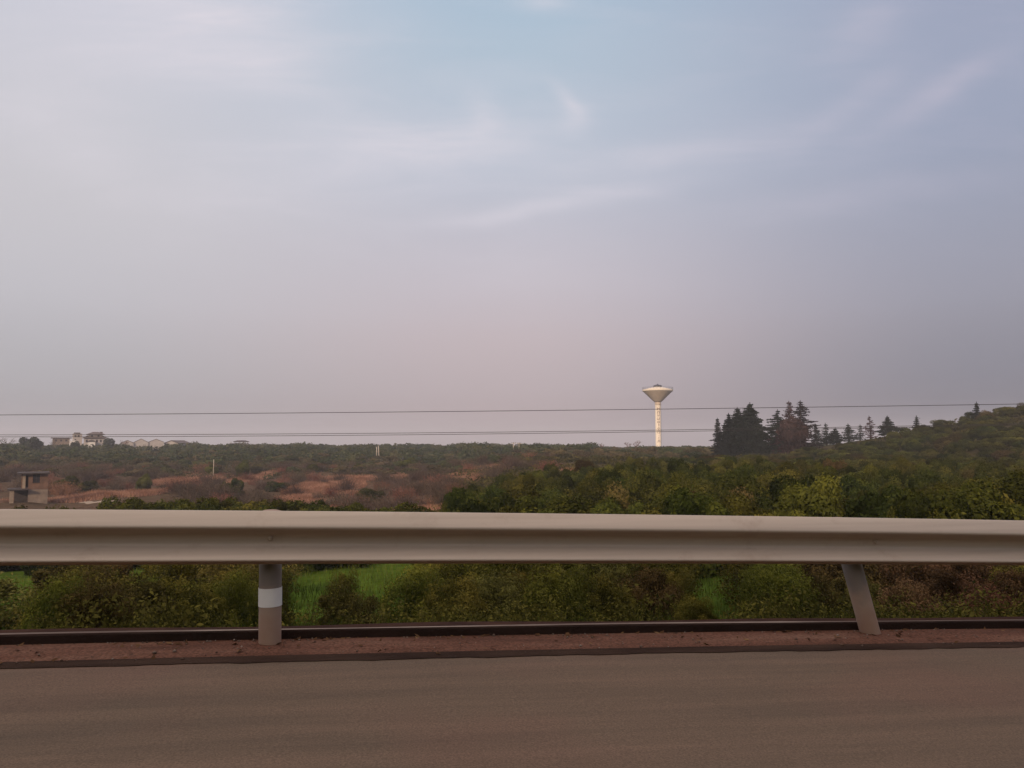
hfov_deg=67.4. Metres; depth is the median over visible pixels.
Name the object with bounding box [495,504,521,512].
orchard tree
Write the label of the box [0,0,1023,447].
sky
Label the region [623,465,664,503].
orchard tree
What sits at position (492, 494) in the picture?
orchard tree
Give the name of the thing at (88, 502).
path
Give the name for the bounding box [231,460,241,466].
scrub bush
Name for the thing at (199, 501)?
orchard tree
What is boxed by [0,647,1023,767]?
road
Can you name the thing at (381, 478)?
dry bush
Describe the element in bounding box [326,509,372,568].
meadow tree
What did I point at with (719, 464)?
orchard tree
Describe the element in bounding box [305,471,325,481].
dry bush
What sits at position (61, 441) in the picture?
long shed
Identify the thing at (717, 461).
hill bush
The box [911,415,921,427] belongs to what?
conifer
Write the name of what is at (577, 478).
orchard tree
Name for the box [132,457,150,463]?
scrub bush
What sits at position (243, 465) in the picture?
valley bush
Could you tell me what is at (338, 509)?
orchard tree
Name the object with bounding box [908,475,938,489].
orchard tree
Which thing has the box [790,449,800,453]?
hill bush
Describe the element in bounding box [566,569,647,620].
roadside shrub
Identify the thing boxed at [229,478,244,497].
valley bush
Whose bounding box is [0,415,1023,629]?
ground
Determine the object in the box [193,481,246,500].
dry bush
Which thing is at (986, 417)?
hill bush
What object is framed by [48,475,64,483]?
dry bush
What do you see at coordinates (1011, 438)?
hill bush
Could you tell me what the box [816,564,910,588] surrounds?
bank bush
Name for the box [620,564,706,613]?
bank bush
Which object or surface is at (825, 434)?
conifer
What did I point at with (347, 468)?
scrub bush
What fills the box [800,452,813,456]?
hill bush
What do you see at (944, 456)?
hill bush
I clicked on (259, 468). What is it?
scrub bush
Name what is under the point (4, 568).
orchard tree
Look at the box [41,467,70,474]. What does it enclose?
scrub bush
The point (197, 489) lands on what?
dry bush
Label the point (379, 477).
dry bush
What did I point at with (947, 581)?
roadside shrub
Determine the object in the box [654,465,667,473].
orchard tree
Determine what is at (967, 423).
hill bush
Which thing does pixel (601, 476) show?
orchard tree
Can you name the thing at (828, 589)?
roadside shrub
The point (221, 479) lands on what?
dry bush
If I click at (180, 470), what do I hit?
bank undergrowth
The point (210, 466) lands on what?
valley bush
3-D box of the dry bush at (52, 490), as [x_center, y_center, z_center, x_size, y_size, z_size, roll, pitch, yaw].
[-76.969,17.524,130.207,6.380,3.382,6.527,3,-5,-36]
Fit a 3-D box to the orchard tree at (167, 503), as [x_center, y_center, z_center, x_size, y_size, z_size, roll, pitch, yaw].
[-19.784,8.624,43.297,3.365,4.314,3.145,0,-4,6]
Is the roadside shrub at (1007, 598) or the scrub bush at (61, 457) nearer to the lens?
the roadside shrub at (1007, 598)
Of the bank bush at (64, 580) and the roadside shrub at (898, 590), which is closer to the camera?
the roadside shrub at (898, 590)
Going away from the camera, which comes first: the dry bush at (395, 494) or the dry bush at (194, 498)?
the dry bush at (194, 498)
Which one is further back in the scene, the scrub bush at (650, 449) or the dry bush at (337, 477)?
the scrub bush at (650, 449)
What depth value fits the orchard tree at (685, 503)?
20.10 m
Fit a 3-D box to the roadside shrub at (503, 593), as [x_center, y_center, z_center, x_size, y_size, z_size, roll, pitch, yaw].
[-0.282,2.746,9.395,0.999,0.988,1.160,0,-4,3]
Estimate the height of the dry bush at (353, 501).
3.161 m
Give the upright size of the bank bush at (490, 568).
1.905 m
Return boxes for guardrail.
[0,509,1023,644]
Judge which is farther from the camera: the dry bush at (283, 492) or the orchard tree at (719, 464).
the dry bush at (283, 492)
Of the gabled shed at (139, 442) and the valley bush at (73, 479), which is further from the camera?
the gabled shed at (139, 442)
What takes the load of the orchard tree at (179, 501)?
on the ground at (72, 505)
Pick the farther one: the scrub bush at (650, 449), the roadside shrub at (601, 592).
the scrub bush at (650, 449)
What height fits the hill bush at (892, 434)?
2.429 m
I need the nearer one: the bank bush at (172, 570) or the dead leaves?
the dead leaves
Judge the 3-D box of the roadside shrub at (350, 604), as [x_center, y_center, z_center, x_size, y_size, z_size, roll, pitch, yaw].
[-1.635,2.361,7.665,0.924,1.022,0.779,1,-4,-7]
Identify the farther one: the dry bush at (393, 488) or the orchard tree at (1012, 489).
the dry bush at (393, 488)
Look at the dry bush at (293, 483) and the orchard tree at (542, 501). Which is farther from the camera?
the dry bush at (293, 483)
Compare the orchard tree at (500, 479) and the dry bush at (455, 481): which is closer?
the orchard tree at (500, 479)
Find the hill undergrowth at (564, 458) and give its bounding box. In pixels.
[432,408,1023,511]
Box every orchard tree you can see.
[0,565,11,572]
[9,565,23,570]
[13,503,27,568]
[20,565,63,575]
[96,494,121,509]
[96,505,109,509]
[107,495,148,568]
[137,502,164,568]
[146,499,171,509]
[160,499,174,507]
[164,503,194,509]
[169,497,187,507]
[178,500,196,509]
[194,500,244,510]
[195,494,214,505]
[201,497,229,509]
[220,500,233,507]
[223,495,241,506]
[224,500,261,510]
[239,498,271,509]
[246,505,278,510]
[269,498,286,510]
[281,506,302,510]
[282,504,311,510]
[285,498,333,510]
[306,505,326,510]
[312,505,334,510]
[330,505,357,510]
[343,502,366,510]
[438,500,450,511]
[439,491,454,510]
[442,497,483,511]
[443,484,478,511]
[452,495,505,512]
[456,489,489,497]
[466,483,485,491]
[476,489,501,501]
[479,483,517,496]
[487,491,516,511]
[491,472,514,487]
[495,472,507,486]
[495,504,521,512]
[499,474,523,491]
[502,485,544,503]
[512,473,543,491]
[515,495,551,512]
[520,495,561,513]
[525,469,549,478]
[528,508,557,513]
[533,471,546,480]
[534,479,575,497]
[535,488,567,497]
[540,493,627,513]
[543,462,560,473]
[546,468,572,480]
[551,475,576,497]
[563,471,587,484]
[574,459,594,474]
[574,477,620,505]
[577,466,593,473]
[585,467,605,480]
[587,499,645,513]
[593,467,621,497]
[597,491,643,505]
[598,464,614,471]
[602,481,632,513]
[613,462,633,478]
[613,467,669,501]
[621,462,639,477]
[621,498,641,509]
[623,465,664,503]
[625,456,637,465]
[633,458,650,472]
[640,490,692,514]
[644,485,722,513]
[645,456,667,467]
[649,467,669,485]
[651,470,698,499]
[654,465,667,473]
[661,484,728,578]
[663,478,715,494]
[664,458,692,479]
[690,462,710,471]
[692,469,700,477]
[707,476,771,507]
[707,483,762,507]
[711,460,736,467]
[711,473,764,498]
[718,492,771,515]
[720,494,760,515]
[728,486,758,505]
[735,457,755,466]
[755,467,798,499]
[757,472,816,512]
[760,465,773,473]
[767,472,843,516]
[770,460,804,479]
[800,462,838,480]
[808,466,840,485]
[822,458,848,469]
[836,475,878,500]
[837,465,857,476]
[837,495,871,516]
[840,465,869,476]
[842,490,915,517]
[843,489,869,502]
[848,469,864,477]
[853,459,878,470]
[853,471,873,482]
[863,463,902,484]
[872,465,904,488]
[876,484,913,517]
[883,484,974,519]
[903,470,926,485]
[904,466,951,487]
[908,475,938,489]
[912,462,929,471]
[922,480,959,492]
[925,457,943,464]
[928,458,960,474]
[928,459,953,474]
[950,478,1023,519]
[953,459,978,469]
[954,476,996,496]
[956,461,981,477]
[960,467,981,479]
[977,466,1023,519]
[1006,460,1023,472]
[1009,465,1023,471]
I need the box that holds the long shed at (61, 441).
[51,437,71,444]
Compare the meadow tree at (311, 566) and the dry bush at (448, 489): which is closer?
the meadow tree at (311, 566)
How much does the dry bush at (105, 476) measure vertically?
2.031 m
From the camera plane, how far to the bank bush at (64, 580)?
12.07 m
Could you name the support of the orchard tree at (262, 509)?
on the ground at (72, 505)
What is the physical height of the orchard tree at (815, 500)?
3.209 m
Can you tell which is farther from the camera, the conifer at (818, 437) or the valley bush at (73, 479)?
the conifer at (818, 437)
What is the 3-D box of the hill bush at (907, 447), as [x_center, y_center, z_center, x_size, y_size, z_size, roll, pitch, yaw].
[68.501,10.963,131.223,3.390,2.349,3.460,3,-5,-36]
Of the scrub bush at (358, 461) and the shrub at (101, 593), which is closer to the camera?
the shrub at (101, 593)
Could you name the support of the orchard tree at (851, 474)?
on the ground at (72, 505)
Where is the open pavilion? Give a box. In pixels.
[230,440,248,445]
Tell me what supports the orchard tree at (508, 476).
on the ground at (72, 505)
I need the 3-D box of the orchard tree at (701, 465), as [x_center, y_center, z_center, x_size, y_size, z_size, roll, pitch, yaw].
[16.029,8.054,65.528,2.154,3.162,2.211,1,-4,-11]
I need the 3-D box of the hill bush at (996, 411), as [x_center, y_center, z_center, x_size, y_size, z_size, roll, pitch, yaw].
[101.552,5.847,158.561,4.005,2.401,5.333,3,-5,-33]
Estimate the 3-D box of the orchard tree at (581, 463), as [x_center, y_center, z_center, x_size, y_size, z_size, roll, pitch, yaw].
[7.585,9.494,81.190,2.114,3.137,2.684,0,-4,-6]
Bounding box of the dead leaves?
[0,627,1003,663]
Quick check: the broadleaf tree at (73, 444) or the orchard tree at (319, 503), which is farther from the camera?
the broadleaf tree at (73, 444)
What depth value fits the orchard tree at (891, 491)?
25.47 m
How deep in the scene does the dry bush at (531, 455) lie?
165.01 m
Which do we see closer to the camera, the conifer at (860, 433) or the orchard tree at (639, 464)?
the orchard tree at (639, 464)
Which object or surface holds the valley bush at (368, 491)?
on the ground at (72, 505)
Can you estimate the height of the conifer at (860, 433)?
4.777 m
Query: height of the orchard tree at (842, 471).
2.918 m
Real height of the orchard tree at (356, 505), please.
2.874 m
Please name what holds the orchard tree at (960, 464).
on the ground at (72, 505)
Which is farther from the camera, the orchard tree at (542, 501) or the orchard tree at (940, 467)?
the orchard tree at (940, 467)
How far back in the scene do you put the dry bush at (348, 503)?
75.47 m
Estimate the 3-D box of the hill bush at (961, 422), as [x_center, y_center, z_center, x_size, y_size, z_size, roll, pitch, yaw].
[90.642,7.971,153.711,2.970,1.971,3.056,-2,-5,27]
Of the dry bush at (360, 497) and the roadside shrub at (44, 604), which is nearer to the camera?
the roadside shrub at (44, 604)
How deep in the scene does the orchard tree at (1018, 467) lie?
70.48 m
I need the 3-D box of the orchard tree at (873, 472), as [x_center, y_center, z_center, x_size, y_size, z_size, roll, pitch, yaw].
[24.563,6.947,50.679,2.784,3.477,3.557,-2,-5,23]
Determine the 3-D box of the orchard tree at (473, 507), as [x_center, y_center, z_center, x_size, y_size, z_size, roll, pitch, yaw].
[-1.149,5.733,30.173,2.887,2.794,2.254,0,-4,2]
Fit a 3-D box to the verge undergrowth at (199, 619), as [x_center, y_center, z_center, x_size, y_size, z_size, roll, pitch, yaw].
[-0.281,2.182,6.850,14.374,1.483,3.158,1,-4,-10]
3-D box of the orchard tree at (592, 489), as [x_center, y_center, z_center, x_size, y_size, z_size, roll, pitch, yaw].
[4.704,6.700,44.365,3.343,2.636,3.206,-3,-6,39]
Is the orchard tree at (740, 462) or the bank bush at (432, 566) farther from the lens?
the orchard tree at (740, 462)
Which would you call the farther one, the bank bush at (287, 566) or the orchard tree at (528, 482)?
the orchard tree at (528, 482)
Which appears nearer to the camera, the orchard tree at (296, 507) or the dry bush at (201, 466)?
the orchard tree at (296, 507)
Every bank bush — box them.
[0,571,37,629]
[1,565,140,629]
[15,565,133,613]
[55,565,144,579]
[57,565,130,585]
[126,569,198,604]
[138,564,212,587]
[139,565,160,576]
[184,568,312,626]
[190,564,258,588]
[204,564,282,592]
[282,564,304,584]
[399,564,453,584]
[425,564,489,587]
[428,564,494,596]
[460,564,566,609]
[540,564,595,583]
[547,564,643,605]
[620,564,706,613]
[705,564,799,606]
[736,564,814,603]
[758,564,894,605]
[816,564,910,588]
[875,564,991,606]
[963,565,1019,590]
[982,565,1023,605]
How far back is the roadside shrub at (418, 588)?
10.19 m
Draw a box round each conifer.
[709,408,749,455]
[709,413,746,455]
[710,417,730,454]
[726,402,773,456]
[744,420,774,455]
[760,409,785,454]
[767,433,802,453]
[781,401,806,449]
[793,400,827,449]
[812,424,824,446]
[821,423,828,445]
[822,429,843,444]
[841,424,860,441]
[854,425,866,440]
[861,417,878,438]
[876,416,899,435]
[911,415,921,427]
[970,401,980,418]
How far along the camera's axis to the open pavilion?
324.30 m
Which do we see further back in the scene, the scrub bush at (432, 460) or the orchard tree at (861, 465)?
the scrub bush at (432, 460)
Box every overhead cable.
[27,404,1005,414]
[74,424,1023,436]
[94,423,1023,434]
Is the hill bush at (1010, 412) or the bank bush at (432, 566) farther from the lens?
the hill bush at (1010, 412)
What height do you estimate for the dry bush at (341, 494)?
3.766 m
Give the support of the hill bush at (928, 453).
on the ground at (72, 505)
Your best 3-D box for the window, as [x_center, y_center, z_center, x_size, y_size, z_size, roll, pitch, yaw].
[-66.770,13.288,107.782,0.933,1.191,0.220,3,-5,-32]
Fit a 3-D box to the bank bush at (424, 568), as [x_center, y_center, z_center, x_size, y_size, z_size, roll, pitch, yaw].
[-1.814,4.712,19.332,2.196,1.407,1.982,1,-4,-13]
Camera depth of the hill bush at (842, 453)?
133.34 m
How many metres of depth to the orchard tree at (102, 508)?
42.82 m
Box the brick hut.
[0,471,49,503]
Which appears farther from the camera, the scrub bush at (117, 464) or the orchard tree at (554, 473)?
the scrub bush at (117, 464)
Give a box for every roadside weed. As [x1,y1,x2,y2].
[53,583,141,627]
[669,592,719,619]
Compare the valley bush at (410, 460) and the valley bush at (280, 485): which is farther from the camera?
the valley bush at (410, 460)
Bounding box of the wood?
[0,441,834,462]
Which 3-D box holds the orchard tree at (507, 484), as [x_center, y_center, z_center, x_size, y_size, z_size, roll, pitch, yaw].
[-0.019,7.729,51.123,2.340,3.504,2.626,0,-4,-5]
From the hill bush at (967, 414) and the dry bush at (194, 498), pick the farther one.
the hill bush at (967, 414)
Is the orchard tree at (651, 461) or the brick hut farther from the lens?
the brick hut
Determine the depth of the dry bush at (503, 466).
130.74 m
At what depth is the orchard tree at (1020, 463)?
75.94 m
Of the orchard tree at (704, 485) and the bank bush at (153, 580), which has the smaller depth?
the bank bush at (153, 580)
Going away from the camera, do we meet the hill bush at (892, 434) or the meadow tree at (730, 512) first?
the meadow tree at (730, 512)
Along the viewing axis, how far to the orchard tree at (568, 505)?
27.52 m
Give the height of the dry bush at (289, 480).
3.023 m
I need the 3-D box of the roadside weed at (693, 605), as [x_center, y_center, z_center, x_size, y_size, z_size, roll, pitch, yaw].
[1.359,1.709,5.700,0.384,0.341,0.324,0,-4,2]
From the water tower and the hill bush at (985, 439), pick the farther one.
the water tower
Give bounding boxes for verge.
[0,616,1023,634]
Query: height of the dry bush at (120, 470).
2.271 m
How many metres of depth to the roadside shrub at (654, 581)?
9.57 m
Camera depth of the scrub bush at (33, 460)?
205.58 m
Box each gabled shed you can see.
[121,440,133,445]
[134,439,148,446]
[148,439,163,448]
[164,440,189,448]
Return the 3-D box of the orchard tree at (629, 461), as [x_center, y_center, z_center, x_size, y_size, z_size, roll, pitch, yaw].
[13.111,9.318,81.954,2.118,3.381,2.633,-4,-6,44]
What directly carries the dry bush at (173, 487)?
on the ground at (72, 505)
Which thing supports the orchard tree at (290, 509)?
on the ground at (72, 505)
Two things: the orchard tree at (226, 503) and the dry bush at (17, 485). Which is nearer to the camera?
the orchard tree at (226, 503)
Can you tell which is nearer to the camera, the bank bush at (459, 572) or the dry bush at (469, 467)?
the bank bush at (459, 572)
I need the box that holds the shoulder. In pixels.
[0,628,1023,661]
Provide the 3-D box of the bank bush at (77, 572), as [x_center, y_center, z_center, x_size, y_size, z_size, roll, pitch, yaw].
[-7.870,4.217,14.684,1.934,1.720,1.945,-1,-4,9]
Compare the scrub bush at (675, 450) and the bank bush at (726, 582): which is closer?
the bank bush at (726, 582)
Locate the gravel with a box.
[4,628,1018,663]
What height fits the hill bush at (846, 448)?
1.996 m
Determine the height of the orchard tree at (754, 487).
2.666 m
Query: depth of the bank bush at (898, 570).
12.62 m
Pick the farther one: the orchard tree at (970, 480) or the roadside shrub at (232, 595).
the orchard tree at (970, 480)
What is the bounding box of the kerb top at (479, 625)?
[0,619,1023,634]
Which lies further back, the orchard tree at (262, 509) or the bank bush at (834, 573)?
the orchard tree at (262, 509)
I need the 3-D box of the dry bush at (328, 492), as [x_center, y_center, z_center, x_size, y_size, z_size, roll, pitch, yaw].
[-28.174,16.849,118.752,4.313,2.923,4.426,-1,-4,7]
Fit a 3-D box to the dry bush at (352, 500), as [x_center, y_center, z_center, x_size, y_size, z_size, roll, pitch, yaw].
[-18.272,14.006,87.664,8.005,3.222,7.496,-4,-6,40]
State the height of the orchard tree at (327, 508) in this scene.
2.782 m
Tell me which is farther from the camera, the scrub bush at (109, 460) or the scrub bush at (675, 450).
the scrub bush at (109, 460)
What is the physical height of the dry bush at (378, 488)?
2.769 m
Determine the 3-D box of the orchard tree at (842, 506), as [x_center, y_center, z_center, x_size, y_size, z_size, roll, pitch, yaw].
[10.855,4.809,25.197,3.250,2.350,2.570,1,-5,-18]
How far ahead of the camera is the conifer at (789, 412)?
170.01 m
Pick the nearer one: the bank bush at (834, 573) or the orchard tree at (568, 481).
the bank bush at (834, 573)
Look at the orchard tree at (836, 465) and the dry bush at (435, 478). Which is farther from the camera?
the dry bush at (435, 478)
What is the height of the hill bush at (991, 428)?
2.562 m
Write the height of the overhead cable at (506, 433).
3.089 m
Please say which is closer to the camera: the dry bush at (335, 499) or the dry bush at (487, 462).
the dry bush at (335, 499)
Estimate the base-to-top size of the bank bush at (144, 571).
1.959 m
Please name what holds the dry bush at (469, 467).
on the ground at (72, 505)
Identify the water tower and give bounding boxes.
[642,384,672,446]
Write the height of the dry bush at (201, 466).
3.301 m
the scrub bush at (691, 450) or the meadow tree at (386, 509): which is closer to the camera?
the meadow tree at (386, 509)
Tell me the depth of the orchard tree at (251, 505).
41.68 m
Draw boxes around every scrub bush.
[9,461,23,465]
[16,456,43,462]
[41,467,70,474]
[50,456,68,459]
[103,458,118,464]
[111,463,122,469]
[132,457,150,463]
[139,462,153,465]
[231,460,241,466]
[250,464,262,473]
[284,455,298,461]
[286,466,300,473]
[332,466,350,474]
[346,454,355,461]
[351,466,369,472]
[354,459,365,462]
[376,461,391,465]
[421,458,435,463]
[442,453,456,459]
[487,454,504,462]
[541,448,567,456]
[573,446,590,451]
[594,447,603,452]
[615,449,633,452]
[635,454,653,458]
[637,447,657,452]
[644,451,658,457]
[662,447,684,453]
[664,451,678,457]
[682,447,709,453]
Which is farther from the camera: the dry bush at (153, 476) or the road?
the dry bush at (153, 476)
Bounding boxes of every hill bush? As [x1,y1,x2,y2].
[655,456,673,460]
[690,454,707,458]
[708,459,720,465]
[716,455,732,460]
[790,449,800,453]
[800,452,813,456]
[834,443,857,446]
[834,450,848,457]
[839,446,854,450]
[842,459,857,463]
[854,441,876,447]
[865,441,877,445]
[885,431,900,440]
[890,451,915,456]
[900,428,911,434]
[901,436,920,450]
[902,442,922,451]
[903,431,922,437]
[912,455,929,459]
[915,427,932,433]
[919,449,939,458]
[927,427,951,434]
[929,420,956,425]
[932,422,946,431]
[932,435,959,444]
[936,452,949,458]
[956,419,971,425]
[958,416,973,421]
[960,420,978,428]
[961,429,989,440]
[964,412,973,418]
[973,438,1004,446]
[974,411,994,419]
[974,414,991,420]
[976,426,998,434]
[991,449,1014,460]
[992,406,1015,414]
[998,435,1023,444]
[1000,409,1020,416]
[1008,427,1023,437]
[1011,440,1023,448]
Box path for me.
[80,500,118,503]
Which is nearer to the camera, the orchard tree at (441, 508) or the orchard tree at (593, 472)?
the orchard tree at (441, 508)
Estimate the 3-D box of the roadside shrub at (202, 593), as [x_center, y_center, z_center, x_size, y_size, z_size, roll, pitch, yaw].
[-4.093,2.923,9.407,1.062,1.241,1.446,-1,-4,10]
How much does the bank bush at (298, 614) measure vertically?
1.354 m
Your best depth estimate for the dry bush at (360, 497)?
101.84 m
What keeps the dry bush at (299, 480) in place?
on the ground at (72, 505)
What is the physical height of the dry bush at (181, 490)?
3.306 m
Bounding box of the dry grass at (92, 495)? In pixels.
[1,463,571,511]
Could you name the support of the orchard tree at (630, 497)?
on the ground at (72, 505)
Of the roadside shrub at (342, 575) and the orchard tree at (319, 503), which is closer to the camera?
the roadside shrub at (342, 575)
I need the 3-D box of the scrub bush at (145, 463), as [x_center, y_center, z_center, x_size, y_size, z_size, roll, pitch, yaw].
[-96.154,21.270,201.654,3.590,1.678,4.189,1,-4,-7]
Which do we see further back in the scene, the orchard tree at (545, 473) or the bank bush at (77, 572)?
the orchard tree at (545, 473)
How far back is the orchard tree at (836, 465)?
65.56 m
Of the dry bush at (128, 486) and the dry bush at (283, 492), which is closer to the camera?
the dry bush at (283, 492)
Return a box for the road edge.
[0,642,1023,667]
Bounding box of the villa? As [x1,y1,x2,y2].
[83,432,106,446]
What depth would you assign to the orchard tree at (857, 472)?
57.75 m
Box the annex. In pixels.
[72,432,81,444]
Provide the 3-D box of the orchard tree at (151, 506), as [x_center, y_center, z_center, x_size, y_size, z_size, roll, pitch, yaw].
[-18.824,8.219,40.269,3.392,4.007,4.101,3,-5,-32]
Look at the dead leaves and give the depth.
4.80 m
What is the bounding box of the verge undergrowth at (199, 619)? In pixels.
[18,579,1023,628]
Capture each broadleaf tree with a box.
[18,436,43,449]
[70,441,80,446]
[102,438,114,447]
[777,415,810,452]
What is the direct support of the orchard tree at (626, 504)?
on the ground at (72, 505)
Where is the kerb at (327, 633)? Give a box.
[0,620,1023,644]
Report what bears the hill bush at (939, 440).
on the ground at (72, 505)
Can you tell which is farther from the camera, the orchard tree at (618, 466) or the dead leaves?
the orchard tree at (618, 466)
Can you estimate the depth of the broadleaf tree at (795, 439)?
161.38 m
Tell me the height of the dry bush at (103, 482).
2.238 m
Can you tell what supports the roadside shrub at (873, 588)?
on the ground at (72, 505)
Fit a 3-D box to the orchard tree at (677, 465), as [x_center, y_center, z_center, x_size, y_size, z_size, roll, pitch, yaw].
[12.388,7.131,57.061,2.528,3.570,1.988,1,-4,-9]
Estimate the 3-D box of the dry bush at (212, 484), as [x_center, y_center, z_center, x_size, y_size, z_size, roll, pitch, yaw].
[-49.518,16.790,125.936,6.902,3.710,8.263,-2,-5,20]
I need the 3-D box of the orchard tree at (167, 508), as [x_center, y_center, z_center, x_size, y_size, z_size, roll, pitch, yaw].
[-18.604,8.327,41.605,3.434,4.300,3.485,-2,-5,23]
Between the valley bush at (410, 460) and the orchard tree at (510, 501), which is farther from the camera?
the valley bush at (410, 460)
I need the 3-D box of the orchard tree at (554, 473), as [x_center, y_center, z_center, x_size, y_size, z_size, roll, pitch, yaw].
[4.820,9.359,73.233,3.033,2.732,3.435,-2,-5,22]
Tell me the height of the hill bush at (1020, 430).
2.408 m
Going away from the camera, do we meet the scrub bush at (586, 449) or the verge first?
the verge
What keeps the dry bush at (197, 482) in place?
on the ground at (72, 505)
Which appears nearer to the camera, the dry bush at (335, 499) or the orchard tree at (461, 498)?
the orchard tree at (461, 498)
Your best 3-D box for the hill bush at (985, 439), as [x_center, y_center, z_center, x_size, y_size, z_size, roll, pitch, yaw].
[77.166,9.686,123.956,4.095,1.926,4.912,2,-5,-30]
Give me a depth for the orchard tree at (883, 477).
46.41 m
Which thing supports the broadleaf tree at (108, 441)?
on the ground at (72, 505)
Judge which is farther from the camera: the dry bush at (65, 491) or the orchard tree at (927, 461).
the dry bush at (65, 491)
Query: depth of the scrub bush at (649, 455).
167.10 m
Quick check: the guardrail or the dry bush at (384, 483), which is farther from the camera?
the dry bush at (384, 483)
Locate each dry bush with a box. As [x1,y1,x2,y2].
[0,465,43,478]
[0,471,15,481]
[2,462,29,470]
[2,478,20,492]
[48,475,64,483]
[48,479,76,494]
[48,481,84,496]
[90,478,113,486]
[90,479,134,490]
[98,471,113,478]
[114,468,125,472]
[117,482,133,489]
[127,476,155,486]
[139,470,163,479]
[152,479,192,493]
[157,472,178,477]
[159,477,208,496]
[162,477,183,490]
[165,487,223,501]
[172,483,219,496]
[180,491,220,503]
[185,475,210,485]
[189,463,214,472]
[190,470,214,483]
[193,475,227,487]
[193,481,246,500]
[196,482,247,498]
[206,492,233,501]
[209,474,225,483]
[219,463,254,475]
[230,472,257,480]
[232,488,282,503]
[232,490,260,502]
[245,485,276,498]
[246,477,276,490]
[265,463,279,469]
[267,475,294,483]
[271,486,298,495]
[272,466,301,472]
[278,483,310,495]
[284,478,302,486]
[287,472,316,482]
[298,466,316,475]
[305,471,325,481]
[306,489,326,498]
[310,486,359,504]
[314,461,327,471]
[315,493,347,506]
[317,477,329,482]
[320,486,338,497]
[328,494,374,509]
[329,472,346,481]
[332,491,378,509]
[333,474,362,491]
[335,491,379,506]
[340,465,374,475]
[340,492,371,506]
[365,469,391,475]
[367,497,420,509]
[368,480,393,490]
[368,494,397,510]
[370,471,397,482]
[370,486,432,509]
[371,482,390,495]
[372,472,396,482]
[375,471,407,484]
[385,481,409,495]
[386,483,414,499]
[392,477,441,495]
[402,465,428,482]
[414,477,466,496]
[420,471,452,481]
[420,483,458,505]
[432,475,472,488]
[433,471,472,481]
[439,480,467,493]
[462,462,475,470]
[469,461,502,478]
[473,454,488,464]
[475,458,496,464]
[479,460,515,472]
[504,457,524,468]
[521,452,540,457]
[531,460,562,469]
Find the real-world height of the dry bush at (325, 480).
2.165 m
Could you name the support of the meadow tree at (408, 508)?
on the ground at (72, 505)
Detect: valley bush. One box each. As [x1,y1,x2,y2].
[51,475,79,488]
[78,480,98,491]
[135,473,152,489]
[204,464,218,474]
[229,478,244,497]
[235,459,249,475]
[264,481,289,491]
[307,464,320,471]
[353,486,385,503]
[398,457,418,467]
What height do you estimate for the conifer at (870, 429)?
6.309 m
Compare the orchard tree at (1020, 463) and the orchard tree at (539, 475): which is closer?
the orchard tree at (539, 475)
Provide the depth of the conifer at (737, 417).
169.47 m
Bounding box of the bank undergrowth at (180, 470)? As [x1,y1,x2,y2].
[0,449,740,478]
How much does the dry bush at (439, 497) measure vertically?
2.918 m
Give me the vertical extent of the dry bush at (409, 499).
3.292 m
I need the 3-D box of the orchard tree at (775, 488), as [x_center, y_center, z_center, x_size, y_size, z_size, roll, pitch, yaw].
[11.742,5.228,31.888,2.347,3.201,2.947,4,-6,-40]
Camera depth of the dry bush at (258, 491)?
112.49 m
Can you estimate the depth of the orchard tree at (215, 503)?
40.87 m
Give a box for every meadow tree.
[283,564,332,572]
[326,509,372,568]
[371,502,408,511]
[393,501,435,511]
[720,507,752,574]
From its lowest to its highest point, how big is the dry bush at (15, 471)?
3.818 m
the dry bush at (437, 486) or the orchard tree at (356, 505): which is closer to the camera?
the orchard tree at (356, 505)
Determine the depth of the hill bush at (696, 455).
129.05 m
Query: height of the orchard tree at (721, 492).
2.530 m
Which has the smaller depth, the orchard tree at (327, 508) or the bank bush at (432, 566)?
the bank bush at (432, 566)
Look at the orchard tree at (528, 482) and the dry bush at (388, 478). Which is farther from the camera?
the dry bush at (388, 478)
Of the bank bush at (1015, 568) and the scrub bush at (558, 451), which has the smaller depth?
the bank bush at (1015, 568)
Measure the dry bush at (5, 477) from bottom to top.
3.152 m
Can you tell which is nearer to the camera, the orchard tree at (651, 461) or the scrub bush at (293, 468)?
the orchard tree at (651, 461)
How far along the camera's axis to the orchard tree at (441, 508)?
47.82 m
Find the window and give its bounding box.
[32,474,39,482]
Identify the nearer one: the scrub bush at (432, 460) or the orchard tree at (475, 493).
the orchard tree at (475, 493)
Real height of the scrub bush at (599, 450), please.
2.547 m
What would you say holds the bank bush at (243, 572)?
on the ground at (72, 505)
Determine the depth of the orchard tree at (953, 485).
38.94 m
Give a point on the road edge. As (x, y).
(309, 657)
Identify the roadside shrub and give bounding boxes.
[18,565,87,628]
[34,565,135,626]
[75,572,192,627]
[138,570,236,626]
[207,564,258,626]
[253,568,295,625]
[301,572,390,625]
[325,566,360,623]
[373,564,453,622]
[420,572,490,621]
[461,566,527,620]
[493,564,550,619]
[516,564,601,621]
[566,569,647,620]
[612,564,684,619]
[658,564,694,614]
[734,564,780,618]
[736,565,827,618]
[792,569,854,617]
[831,574,885,612]
[874,573,949,617]
[912,565,985,612]
[949,579,1023,616]
[977,566,1023,610]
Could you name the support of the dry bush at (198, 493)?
on the ground at (72, 505)
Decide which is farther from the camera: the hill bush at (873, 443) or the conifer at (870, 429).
the conifer at (870, 429)
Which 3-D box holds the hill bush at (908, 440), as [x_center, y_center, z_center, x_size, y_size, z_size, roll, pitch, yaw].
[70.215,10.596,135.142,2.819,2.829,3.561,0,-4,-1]

